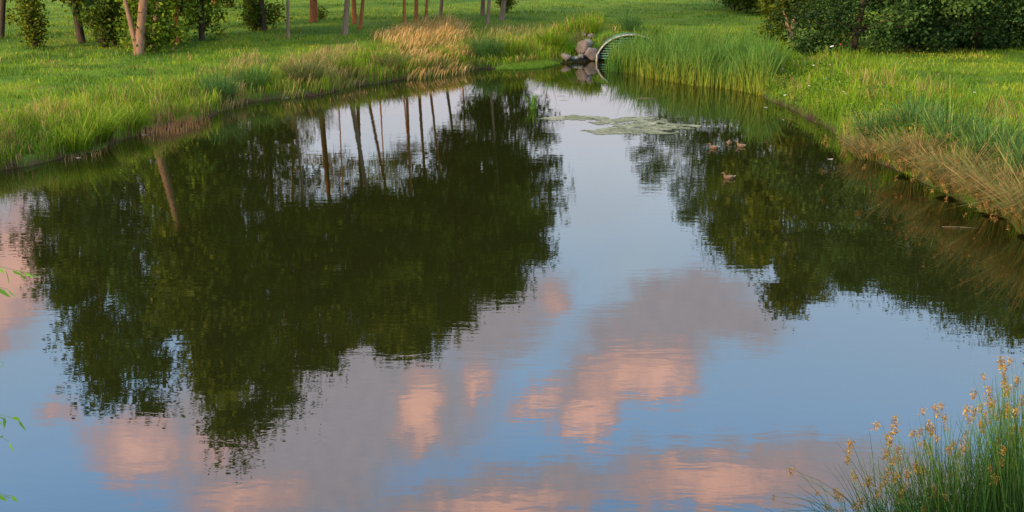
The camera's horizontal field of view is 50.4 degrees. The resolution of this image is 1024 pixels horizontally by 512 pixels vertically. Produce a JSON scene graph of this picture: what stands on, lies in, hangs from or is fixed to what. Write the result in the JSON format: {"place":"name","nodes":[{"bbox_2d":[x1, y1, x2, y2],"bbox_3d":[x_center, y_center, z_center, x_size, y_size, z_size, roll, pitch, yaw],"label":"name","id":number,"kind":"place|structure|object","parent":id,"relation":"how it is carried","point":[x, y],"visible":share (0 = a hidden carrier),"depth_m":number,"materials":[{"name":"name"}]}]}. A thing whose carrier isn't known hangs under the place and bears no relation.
{"place":"outdoors","nodes":[
{"label":"outdoors","id":0,"kind":"place"},
{"bbox_2d":[354,11,604,82],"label":"bank grass","id":1,"kind":"structure","parent":0,"point":[539,52],"depth_m":56.10,"materials":[{"name":"green plant"}]},
{"bbox_2d":[0,60,1023,511],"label":"water","id":2,"kind":"structure","parent":0,"point":[482,290],"depth_m":19.78,"materials":[{"name":"blue liquid"}]},
{"bbox_2d":[281,79,447,105],"bbox_3d":[-6.347,-7.153,47.180,1.284,0.283,10.089,11,20,34],"label":"withered fringe","id":3,"kind":"object","parent":2,"relation":"in","point":[363,91],"visible":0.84,"depth_m":46.96,"materials":[{"name":"brown plant"}]},
{"bbox_2d":[521,94,537,108],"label":"water plant","id":4,"kind":"object","parent":2,"relation":"on","point":[533,103],"visible":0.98,"depth_m":42.50,"materials":[{"name":"green plant"}]},
{"bbox_2d":[601,50,630,71],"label":"pipe reeds","id":5,"kind":"object","parent":2,"relation":"in","point":[615,66],"visible":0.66,"depth_m":54.27,"materials":[{"name":"green plant"}]},
{"bbox_2d":[539,115,700,134],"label":"duckweed","id":6,"kind":"object","parent":2,"relation":"on","point":[648,129],"visible":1,"depth_m":38.81,"materials":[{"name":"green plant"}]},
{"bbox_2d":[599,13,797,95],"bbox_3d":[9.112,-9.966,51.404,7.224,3.293,15.734,-5,17,-18],"label":"reed bed","id":7,"kind":"object","parent":2,"relation":"in","point":[705,61],"visible":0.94,"depth_m":50.12,"materials":[{"name":"green plant"}]},
{"bbox_2d":[708,143,718,148],"bbox_3d":[6.422,-3.490,34.631,0.369,0.226,0.187,-4,17,-15],"label":"duck","id":8,"kind":"object","parent":2,"relation":"on","point":[713,147],"visible":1,"depth_m":34.60},
{"bbox_2d":[722,172,734,178],"bbox_3d":[6.038,-2.230,30.335,0.388,0.238,0.197,-7,18,-22],"label":"duck","id":9,"kind":"object","parent":2,"relation":"on","point":[728,176],"visible":1,"depth_m":30.30},
{"bbox_2d":[0,0,1023,220],"bbox_3d":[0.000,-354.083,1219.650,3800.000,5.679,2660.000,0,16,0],"label":"ground","id":10,"kind":"structure","parent":0,"point":[32,159],"depth_m":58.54,"materials":[{"name":"green plant"}]},
{"bbox_2d":[0,266,38,501],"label":"willow sapling","id":11,"kind":"object","parent":10,"relation":"on","point":[3,292],"visible":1,"depth_m":7.50,"materials":[{"name":"green plant"}]},
{"bbox_2d":[0,0,46,37],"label":"broadleaf tree","id":12,"kind":"object","parent":10,"relation":"on","point":[3,17],"visible":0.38,"depth_m":61.20,"materials":[{"name":"green plant"}]},
{"bbox_2d":[10,0,52,48],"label":"shrub","id":13,"kind":"object","parent":10,"relation":"on","point":[32,17],"visible":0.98,"depth_m":55.13,"materials":[{"name":"green plant"}]},
{"bbox_2d":[24,110,107,151],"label":"grass clump","id":14,"kind":"object","parent":10,"relation":"on","point":[74,145],"visible":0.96,"depth_m":33.47,"materials":[{"name":"green plant"}]},
{"bbox_2d":[37,0,97,43],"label":"broadleaf tree","id":15,"kind":"object","parent":10,"relation":"on","point":[80,35],"visible":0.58,"depth_m":58.04,"materials":[{"name":"brown plant"}]},
{"bbox_2d":[66,138,117,160],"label":"withered tuft","id":16,"kind":"object","parent":10,"relation":"on","point":[77,157],"visible":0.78,"depth_m":33.52,"materials":[{"name":"brown plant"}]},
{"bbox_2d":[51,89,139,142],"bbox_3d":[-13.243,-4.510,35.094,3.912,1.493,4.849,0,16,0],"label":"grass clump","id":17,"kind":"object","parent":10,"relation":"on","point":[105,123],"visible":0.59,"depth_m":34.66,"materials":[{"name":"green plant"}]},
{"bbox_2d":[70,0,128,47],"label":"shrub","id":18,"kind":"object","parent":10,"relation":"on","point":[102,21],"visible":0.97,"depth_m":55.26,"materials":[{"name":"green plant"}]},
{"bbox_2d":[65,0,151,46],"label":"broadleaf tree","id":19,"kind":"object","parent":10,"relation":"on","point":[74,14],"visible":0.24,"depth_m":56.53,"materials":[{"name":"green plant"}]},
{"bbox_2d":[108,102,155,129],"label":"grass clump","id":20,"kind":"object","parent":10,"relation":"on","point":[138,123],"visible":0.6,"depth_m":36.85,"materials":[{"name":"green plant"}]},
{"bbox_2d":[107,0,194,54],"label":"broadleaf tree","id":21,"kind":"object","parent":10,"relation":"on","point":[142,40],"visible":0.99,"depth_m":52.69,"materials":[{"name":"green plant"}]},
{"bbox_2d":[121,0,202,49],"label":"broadleaf tree","id":22,"kind":"object","parent":10,"relation":"on","point":[188,4],"visible":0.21,"depth_m":55.34,"materials":[{"name":"green plant"}]},
{"bbox_2d":[160,5,179,40],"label":"shrub","id":23,"kind":"object","parent":10,"relation":"on","point":[168,39],"visible":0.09,"depth_m":58.66,"materials":[{"name":"green plant"}]},
{"bbox_2d":[136,94,210,140],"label":"withered grass","id":24,"kind":"structure","parent":10,"relation":"on","point":[152,131],"depth_m":38.14,"materials":[{"name":"plant"}]},
{"bbox_2d":[131,0,230,44],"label":"broadleaf tree","id":25,"kind":"object","parent":10,"relation":"on","point":[198,9],"visible":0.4,"depth_m":57.54,"materials":[{"name":"green plant"}]},
{"bbox_2d":[0,43,398,168],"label":"bank grass","id":26,"kind":"structure","parent":10,"relation":"on","point":[24,118],"depth_m":38.28,"materials":[{"name":"green plant"}]},
{"bbox_2d":[182,0,235,40],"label":"broadleaf tree","id":27,"kind":"object","parent":10,"relation":"on","point":[202,29],"visible":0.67,"depth_m":59.65,"materials":[{"name":"green plant"}]},
{"bbox_2d":[178,64,251,103],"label":"grass clump","id":28,"kind":"object","parent":10,"relation":"on","point":[227,88],"visible":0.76,"depth_m":42.67,"materials":[{"name":"green plant"}]},
{"bbox_2d":[212,0,240,7],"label":"shrub","id":29,"kind":"object","parent":10,"relation":"on","point":[231,3],"visible":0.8,"depth_m":87.05,"materials":[{"name":"green plant"}]},
{"bbox_2d":[218,48,268,111],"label":"seed grass","id":30,"kind":"structure","parent":10,"relation":"on","point":[242,62],"depth_m":47.63,"materials":[{"name":"green plant"}]},
{"bbox_2d":[234,0,271,31],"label":"shrub","id":31,"kind":"object","parent":10,"relation":"on","point":[252,10],"visible":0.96,"depth_m":65.53,"materials":[{"name":"green plant"}]},
{"bbox_2d":[219,44,300,91],"bbox_3d":[-10.413,-7.914,45.434,3.940,1.978,4.158,9,19,27],"label":"grass clump","id":32,"kind":"object","parent":10,"relation":"on","point":[253,78],"visible":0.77,"depth_m":45.16,"materials":[{"name":"green plant"}]},
{"bbox_2d":[257,0,294,30],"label":"broadleaf tree","id":33,"kind":"object","parent":10,"relation":"on","point":[270,16],"visible":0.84,"depth_m":66.38,"materials":[{"name":"green plant"}]},
{"bbox_2d":[286,0,289,38],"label":"broadleaf tree","id":34,"kind":"object","parent":10,"relation":"on","point":[287,20],"visible":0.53,"depth_m":61.28,"materials":[{"name":"grey plant"}]},
{"bbox_2d":[250,43,336,86],"bbox_3d":[-9.042,-8.383,46.772,5.488,2.093,5.284,0,16,0],"label":"grass clump","id":35,"kind":"object","parent":10,"relation":"on","point":[313,71],"visible":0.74,"depth_m":46.58,"materials":[{"name":"green plant"}]},
{"bbox_2d":[309,0,317,21],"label":"broadleaf tree","id":36,"kind":"object","parent":10,"relation":"on","point":[313,12],"visible":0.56,"depth_m":72.01,"materials":[{"name":"brown plant"}]},
{"bbox_2d":[271,40,372,99],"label":"straw grass","id":37,"kind":"structure","parent":10,"relation":"on","point":[329,49],"depth_m":49.16,"materials":[{"name":"green plant"}]},
{"bbox_2d":[309,2,334,19],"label":"shrub","id":38,"kind":"object","parent":10,"relation":"on","point":[321,13],"visible":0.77,"depth_m":74.46,"materials":[{"name":"green plant"}]},
{"bbox_2d":[318,52,372,77],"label":"grass clump","id":39,"kind":"object","parent":10,"relation":"on","point":[344,63],"visible":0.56,"depth_m":49.77,"materials":[{"name":"green plant"}]},
{"bbox_2d":[342,0,349,34],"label":"broadleaf tree","id":40,"kind":"object","parent":10,"relation":"on","point":[345,18],"visible":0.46,"depth_m":63.19,"materials":[{"name":"grey plant"}]},
{"bbox_2d":[352,0,356,23],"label":"broadleaf tree","id":41,"kind":"object","parent":10,"relation":"on","point":[354,15],"visible":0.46,"depth_m":70.51,"materials":[{"name":"brown plant"}]},
{"bbox_2d":[358,0,364,29],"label":"broadleaf tree","id":42,"kind":"object","parent":10,"relation":"on","point":[361,15],"visible":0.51,"depth_m":67.31,"materials":[{"name":"brown plant"}]},
{"bbox_2d":[370,45,415,73],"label":"grass clump","id":43,"kind":"object","parent":10,"relation":"on","point":[394,61],"visible":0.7,"depth_m":51.35,"materials":[{"name":"green plant"}]},
{"bbox_2d":[403,0,405,23],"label":"broadleaf tree","id":44,"kind":"object","parent":10,"relation":"on","point":[404,11],"visible":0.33,"depth_m":64.90,"materials":[{"name":"brown plant"}]},
{"bbox_2d":[414,0,417,22],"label":"broadleaf tree","id":45,"kind":"object","parent":10,"relation":"on","point":[415,9],"visible":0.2,"depth_m":70.71,"materials":[{"name":"brown plant"}]},
{"bbox_2d":[369,10,475,80],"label":"golden grass","id":46,"kind":"structure","parent":10,"relation":"on","point":[423,30],"depth_m":57.62,"materials":[{"name":"beige plant"}]},
{"bbox_2d":[424,0,427,20],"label":"broadleaf tree","id":47,"kind":"object","parent":10,"relation":"on","point":[426,9],"visible":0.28,"depth_m":70.20,"materials":[{"name":"brown plant"}]},
{"bbox_2d":[438,0,443,17],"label":"broadleaf tree","id":48,"kind":"object","parent":10,"relation":"on","point":[441,8],"visible":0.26,"depth_m":75.99,"materials":[{"name":"grey plant"}]},
{"bbox_2d":[480,0,484,15],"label":"broadleaf tree","id":49,"kind":"object","parent":10,"relation":"on","point":[482,10],"visible":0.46,"depth_m":77.98,"materials":[{"name":"grey plant"}]},
{"bbox_2d":[461,26,512,59],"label":"grass clump","id":50,"kind":"object","parent":10,"relation":"on","point":[483,49],"visible":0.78,"depth_m":56.06,"materials":[{"name":"green plant"}]},
{"bbox_2d":[486,0,490,23],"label":"broadleaf tree","id":51,"kind":"object","parent":10,"relation":"on","point":[488,11],"visible":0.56,"depth_m":71.29,"materials":[{"name":"grey plant"}]},
{"bbox_2d":[499,0,506,20],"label":"broadleaf tree","id":52,"kind":"object","parent":10,"relation":"on","point":[502,11],"visible":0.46,"depth_m":74.22,"materials":[{"name":"grey plant"}]},
{"bbox_2d":[494,0,518,12],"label":"shrub","id":53,"kind":"object","parent":10,"relation":"on","point":[509,3],"visible":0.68,"depth_m":81.49,"materials":[{"name":"green plant"}]},
{"bbox_2d":[468,25,545,57],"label":"grass clump","id":54,"kind":"object","parent":10,"relation":"on","point":[512,46],"visible":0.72,"depth_m":57.04,"materials":[{"name":"green plant"}]},
{"bbox_2d":[476,19,558,64],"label":"pale seed grass","id":55,"kind":"structure","parent":10,"relation":"on","point":[509,29],"depth_m":63.24,"materials":[{"name":"green plant"}]},
{"bbox_2d":[495,59,559,69],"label":"moss spit","id":56,"kind":"structure","parent":10,"relation":"on","point":[532,64],"depth_m":55.72,"materials":[{"name":"green plant"}]},
{"bbox_2d":[527,20,588,51],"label":"grass clump","id":57,"kind":"object","parent":10,"relation":"on","point":[559,42],"visible":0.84,"depth_m":58.73,"materials":[{"name":"green plant"}]},
{"bbox_2d":[561,53,571,61],"bbox_3d":[2.896,-10.613,58.093,0.598,0.466,0.568,0,16,0],"label":"boulder","id":58,"kind":"object","parent":10,"relation":"on","point":[565,57],"visible":1,"depth_m":57.87,"materials":[{"name":"grey stone"}]},
{"bbox_2d":[556,39,582,54],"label":"grass clump","id":59,"kind":"object","parent":10,"relation":"on","point":[570,48],"visible":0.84,"depth_m":58.75,"materials":[{"name":"green plant"}]},
{"bbox_2d":[571,56,578,60],"bbox_3d":[3.379,-10.575,58.254,0.416,0.286,0.296,-8,18,-26],"label":"boulder","id":60,"kind":"object","parent":10,"relation":"on","point":[574,58],"visible":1,"depth_m":58.17,"materials":[{"name":"grey stone"}]},
{"bbox_2d":[575,40,588,54],"bbox_3d":[3.843,-11.206,58.730,0.718,0.867,0.602,-11,20,-33],"label":"boulder","id":61,"kind":"object","parent":10,"relation":"on","point":[584,47],"visible":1,"depth_m":58.60,"materials":[{"name":"grey stone"}]},
{"bbox_2d":[584,38,592,46],"bbox_3d":[4.127,-11.581,59.269,0.560,0.552,0.360,5,17,17],"label":"boulder","id":62,"kind":"object","parent":10,"relation":"on","point":[589,41],"visible":0.56,"depth_m":59.12,"materials":[{"name":"grey stone"}]},
{"bbox_2d":[583,47,598,60],"bbox_3d":[4.227,-10.954,58.908,0.900,0.733,0.627,-6,17,-19],"label":"boulder","id":63,"kind":"object","parent":10,"relation":"on","point":[590,53],"visible":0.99,"depth_m":58.64,"materials":[{"name":"grey stone"}]},
{"bbox_2d":[579,10,607,32],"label":"grass clump","id":64,"kind":"object","parent":10,"relation":"on","point":[594,28],"visible":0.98,"depth_m":59.79,"materials":[{"name":"green plant"}]},
{"bbox_2d":[596,32,645,61],"bbox_3d":[6.384,-11.697,60.830,3.762,1.812,5.170,0,16,0],"label":"culvert pipe","id":65,"kind":"object","parent":10,"relation":"on","point":[609,40],"visible":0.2,"depth_m":58.48,"materials":[{"name":"grey metal"}]},
{"bbox_2d":[609,5,650,30],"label":"grass clump","id":66,"kind":"object","parent":10,"relation":"on","point":[627,25],"visible":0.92,"depth_m":60.22,"materials":[{"name":"green plant"}]},
{"bbox_2d":[712,0,754,10],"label":"shrub","id":67,"kind":"object","parent":10,"relation":"on","point":[734,6],"visible":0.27,"depth_m":83.69,"materials":[{"name":"green plant"}]},
{"bbox_2d":[722,0,768,15],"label":"broadleaf tree","id":68,"kind":"object","parent":10,"relation":"on","point":[748,4],"visible":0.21,"depth_m":80.19,"materials":[{"name":"green plant"}]},
{"bbox_2d":[756,17,790,42],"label":"shrub","id":69,"kind":"object","parent":10,"relation":"on","point":[774,32],"visible":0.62,"depth_m":59.02,"materials":[{"name":"green plant"}]},
{"bbox_2d":[756,1,803,27],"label":"shrub","id":70,"kind":"object","parent":10,"relation":"on","point":[766,16],"visible":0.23,"depth_m":67.89,"materials":[{"name":"green plant"}]},
{"bbox_2d":[752,0,843,39],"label":"broadleaf tree","id":71,"kind":"object","parent":10,"relation":"on","point":[777,7],"visible":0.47,"depth_m":60.44,"materials":[{"name":"green plant"}]},
{"bbox_2d":[786,25,847,57],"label":"shrub","id":72,"kind":"object","parent":10,"relation":"on","point":[804,43],"visible":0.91,"depth_m":53.49,"materials":[{"name":"green plant"}]},
{"bbox_2d":[743,37,945,144],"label":"bank weeds","id":73,"kind":"object","parent":10,"relation":"on","point":[834,81],"visible":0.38,"depth_m":41.88,"materials":[{"name":"green plant"}]},
{"bbox_2d":[769,415,929,511],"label":"sedge plant","id":74,"kind":"object","parent":10,"relation":"on","point":[867,482],"visible":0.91,"depth_m":10.59,"materials":[{"name":"green plant"}]},
{"bbox_2d":[814,125,890,160],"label":"sedge clump","id":75,"kind":"object","parent":10,"relation":"on","point":[857,150],"visible":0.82,"depth_m":32.92,"materials":[{"name":"green plant"}]},
{"bbox_2d":[793,98,915,143],"bbox_3d":[10.948,-4.068,33.385,4.222,1.584,3.507,-12,20,-36],"label":"sedge clump","id":76,"kind":"object","parent":10,"relation":"on","point":[876,123],"visible":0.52,"depth_m":33.51,"materials":[{"name":"green plant"}]},
{"bbox_2d":[764,0,960,54],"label":"leafy shrub","id":77,"kind":"object","parent":10,"relation":"on","point":[838,21],"visible":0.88,"depth_m":53.31,"materials":[{"name":"green plant"}]},
{"bbox_2d":[734,36,1023,217],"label":"bank herbs","id":78,"kind":"object","parent":10,"relation":"on","point":[870,78],"visible":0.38,"depth_m":40.15,"materials":[{"name":"green plant"}]},
{"bbox_2d":[826,107,953,171],"bbox_3d":[11.035,-3.189,30.374,4.335,1.697,4.618,0,16,0],"label":"sedge clump","id":79,"kind":"object","parent":10,"relation":"on","point":[893,154],"visible":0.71,"depth_m":30.56,"materials":[{"name":"green plant"}]},
{"bbox_2d":[808,355,1023,511],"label":"sedge plant","id":80,"kind":"object","parent":10,"relation":"on","point":[1011,460],"visible":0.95,"depth_m":9.91,"materials":[{"name":"green plant"}]},
{"bbox_2d":[830,126,1021,193],"bbox_3d":[11.045,-2.417,27.724,4.995,1.736,5.175,16,23,43],"label":"sedge clump","id":81,"kind":"object","parent":10,"relation":"on","point":[933,182],"visible":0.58,"depth_m":28.00,"materials":[{"name":"brown plant"}]},
{"bbox_2d":[832,0,1023,55],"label":"leafy shrub","id":82,"kind":"object","parent":10,"relation":"on","point":[945,44],"visible":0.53,"depth_m":53.12,"materials":[{"name":"green plant"}]},
{"bbox_2d":[870,83,993,134],"bbox_3d":[13.041,-4.397,33.403,4.866,1.714,4.401,0,16,0],"label":"sedge clump","id":83,"kind":"object","parent":10,"relation":"on","point":[907,113],"visible":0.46,"depth_m":33.45,"materials":[{"name":"green plant"}]},
{"bbox_2d":[852,402,1021,511],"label":"sedge plant","id":84,"kind":"object","parent":10,"relation":"on","point":[941,493],"visible":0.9,"depth_m":10.12,"materials":[{"name":"green plant"}]},
{"bbox_2d":[886,142,1023,233],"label":"sedge clump","id":85,"kind":"object","parent":10,"relation":"on","point":[1013,207],"visible":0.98,"depth_m":24.33,"materials":[{"name":"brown plant"}]},
{"bbox_2d":[890,74,1021,154],"bbox_3d":[12.508,-3.928,30.929,4.620,2.192,4.544,-6,17,-18],"label":"sedge clump","id":86,"kind":"object","parent":10,"relation":"on","point":[949,118],"visible":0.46,"depth_m":30.93,"materials":[{"name":"green plant"}]},
{"bbox_2d":[894,130,1023,215],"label":"sedge clump","id":87,"kind":"object","parent":10,"relation":"on","point":[968,180],"visible":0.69,"depth_m":26.16,"materials":[{"name":"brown plant"}]},
{"bbox_2d":[919,100,1023,170],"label":"sedge clump","id":88,"kind":"object","parent":10,"relation":"on","point":[979,141],"visible":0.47,"depth_m":28.73,"materials":[{"name":"green plant"}]},
{"bbox_2d":[921,0,1023,51],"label":"leafy shrub","id":89,"kind":"object","parent":10,"relation":"on","point":[984,37],"visible":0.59,"depth_m":53.59,"materials":[{"name":"green plant"}]},
{"bbox_2d":[970,117,1023,180],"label":"sedge clump","id":90,"kind":"object","parent":10,"relation":"on","point":[1018,154],"visible":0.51,"depth_m":26.85,"materials":[{"name":"green plant"}]},
{"bbox_2d":[985,0,1023,47],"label":"leafy shrub","id":91,"kind":"object","parent":10,"relation":"on","point":[1019,27],"visible":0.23,"depth_m":56.89,"materials":[{"name":"green plant"}]}
]}

